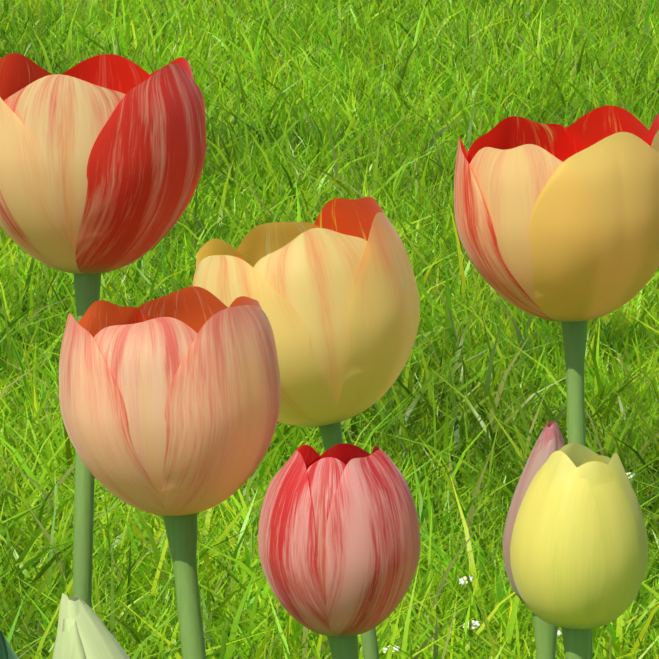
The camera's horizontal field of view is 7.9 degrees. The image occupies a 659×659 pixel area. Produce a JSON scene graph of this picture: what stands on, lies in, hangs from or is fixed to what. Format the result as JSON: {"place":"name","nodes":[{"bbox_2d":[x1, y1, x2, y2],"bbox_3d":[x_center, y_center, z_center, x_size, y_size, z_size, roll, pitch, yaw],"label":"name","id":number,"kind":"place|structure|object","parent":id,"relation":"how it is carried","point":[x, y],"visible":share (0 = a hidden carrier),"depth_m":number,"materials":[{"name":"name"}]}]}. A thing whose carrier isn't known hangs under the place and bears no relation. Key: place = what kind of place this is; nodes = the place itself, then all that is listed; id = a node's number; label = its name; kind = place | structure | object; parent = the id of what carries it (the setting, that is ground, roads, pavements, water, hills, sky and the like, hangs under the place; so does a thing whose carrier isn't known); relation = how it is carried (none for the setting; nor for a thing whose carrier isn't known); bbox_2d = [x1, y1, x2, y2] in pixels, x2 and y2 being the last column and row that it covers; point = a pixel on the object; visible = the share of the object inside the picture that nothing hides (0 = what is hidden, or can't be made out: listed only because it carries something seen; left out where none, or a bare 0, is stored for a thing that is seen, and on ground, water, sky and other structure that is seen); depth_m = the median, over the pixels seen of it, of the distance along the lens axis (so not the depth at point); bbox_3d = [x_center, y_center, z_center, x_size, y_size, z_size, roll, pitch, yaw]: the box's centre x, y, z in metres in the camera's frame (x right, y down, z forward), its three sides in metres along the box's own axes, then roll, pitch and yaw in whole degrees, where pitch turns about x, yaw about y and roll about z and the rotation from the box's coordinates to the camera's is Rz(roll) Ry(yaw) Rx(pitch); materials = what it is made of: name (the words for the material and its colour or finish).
{"place":"outdoors","nodes":[
{"label":"outdoors","id":0,"kind":"place"},
{"bbox_2d":[52,593,129,658],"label":"flower bud","id":1,"kind":"object","parent":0,"point":[83,632],"visible":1,"depth_m":1.39,"materials":[{"name":"plant"}]},
{"bbox_2d":[0,0,658,658],"bbox_3d":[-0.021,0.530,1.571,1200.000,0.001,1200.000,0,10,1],"label":"lawn ground","id":2,"kind":"structure","parent":0,"point":[346,46],"depth_m":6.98,"materials":[{"name":"plant"}]},
{"bbox_2d":[0,630,18,658],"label":"tulip leaf","id":3,"kind":"object","parent":2,"relation":"on","point":[7,651],"visible":1,"depth_m":1.43,"materials":[{"name":"green plant"}]},
{"bbox_2d":[73,273,100,607],"bbox_3d":[-0.080,0.263,1.543,0.011,0.557,0.104,0,10,1],"label":"tulip stem","id":4,"kind":"object","parent":2,"relation":"on","point":[87,290],"visible":0.48,"depth_m":1.54,"materials":[{"name":"green plant"}]},
{"bbox_2d":[0,53,205,273],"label":"tulip flower","id":5,"kind":"object","parent":4,"relation":"attached to","point":[102,157],"visible":1,"depth_m":1.51,"materials":[{"name":"red plant"}]},
{"bbox_2d":[163,513,205,658],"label":"tulip stem","id":6,"kind":"object","parent":2,"relation":"on","point":[181,532],"visible":1,"depth_m":1.48,"materials":[{"name":"green plant"}]},
{"bbox_2d":[59,286,280,515],"bbox_3d":[-0.049,0.023,1.476,0.069,0.069,0.068,0,10,1],"label":"tulip flower","id":7,"kind":"object","parent":6,"relation":"attached to","point":[170,404],"visible":1,"depth_m":1.45,"materials":[{"name":"pink plant"}]},
{"bbox_2d":[327,635,358,658],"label":"tulip stem","id":8,"kind":"object","parent":2,"relation":"on","point":[343,647],"visible":1,"depth_m":1.46,"materials":[{"name":"green plant"}]},
{"bbox_2d":[258,443,420,636],"bbox_3d":[0.003,0.065,1.456,0.050,0.059,0.049,0,10,1],"label":"tulip flower","id":9,"kind":"object","parent":8,"relation":"attached to","point":[339,543],"visible":1,"depth_m":1.44,"materials":[{"name":"pink plant"}]},
{"bbox_2d":[318,422,379,658],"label":"tulip stem","id":10,"kind":"object","parent":2,"relation":"on","point":[331,435],"visible":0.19,"depth_m":1.74,"materials":[{"name":"green plant"}]},
{"bbox_2d":[193,197,419,426],"bbox_3d":[-0.008,-0.006,1.734,0.083,0.082,0.080,0,10,1],"label":"tulip flower","id":11,"kind":"object","parent":10,"relation":"attached to","point":[333,290],"visible":0.88,"depth_m":1.70,"materials":[{"name":"yellow plant"}]},
{"bbox_2d":[383,645,399,652],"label":"small white flowers","id":12,"kind":"object","parent":2,"relation":"on","point":[394,648],"visible":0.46,"depth_m":3.11,"materials":[{"name":"white plant"}]},
{"bbox_2d":[459,576,472,584],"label":"small white flowers","id":13,"kind":"object","parent":2,"relation":"on","point":[463,582],"visible":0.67,"depth_m":3.30,"materials":[{"name":"white plant"}]},
{"bbox_2d":[462,620,479,628],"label":"small white flowers","id":14,"kind":"object","parent":2,"relation":"on","point":[476,625],"visible":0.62,"depth_m":3.17,"materials":[{"name":"white plant"}]},
{"bbox_2d":[532,612,557,658],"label":"bud stem","id":15,"kind":"object","parent":2,"relation":"on","point":[545,634],"visible":0.69,"depth_m":1.51,"materials":[{"name":"green plant"}]},
{"bbox_2d":[561,627,590,658],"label":"bud stem","id":16,"kind":"object","parent":2,"relation":"on","point":[576,643],"visible":1,"depth_m":1.45,"materials":[{"name":"green plant"}]},
{"bbox_2d":[561,320,592,658],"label":"tulip stem","id":17,"kind":"object","parent":2,"relation":"on","point":[574,334],"visible":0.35,"depth_m":1.62,"materials":[{"name":"green plant"}]},
{"bbox_2d":[454,105,658,321],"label":"tulip flower","id":18,"kind":"object","parent":17,"relation":"attached to","point":[557,222],"visible":1,"depth_m":1.58,"materials":[{"name":"yellow plant"}]},
{"bbox_2d":[503,421,565,602],"bbox_3d":[0.069,0.059,1.505,0.028,0.061,0.028,0,10,1],"label":"flower bud","id":19,"kind":"object","parent":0,"point":[549,441],"visible":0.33,"depth_m":1.50,"materials":[{"name":"pink plant"}]},
{"bbox_2d":[510,443,647,628],"bbox_3d":[0.076,0.063,1.445,0.042,0.055,0.042,0,10,1],"label":"flower","id":20,"kind":"object","parent":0,"point":[579,551],"visible":1,"depth_m":1.43,"materials":[{"name":"yellow plant"}]}
]}

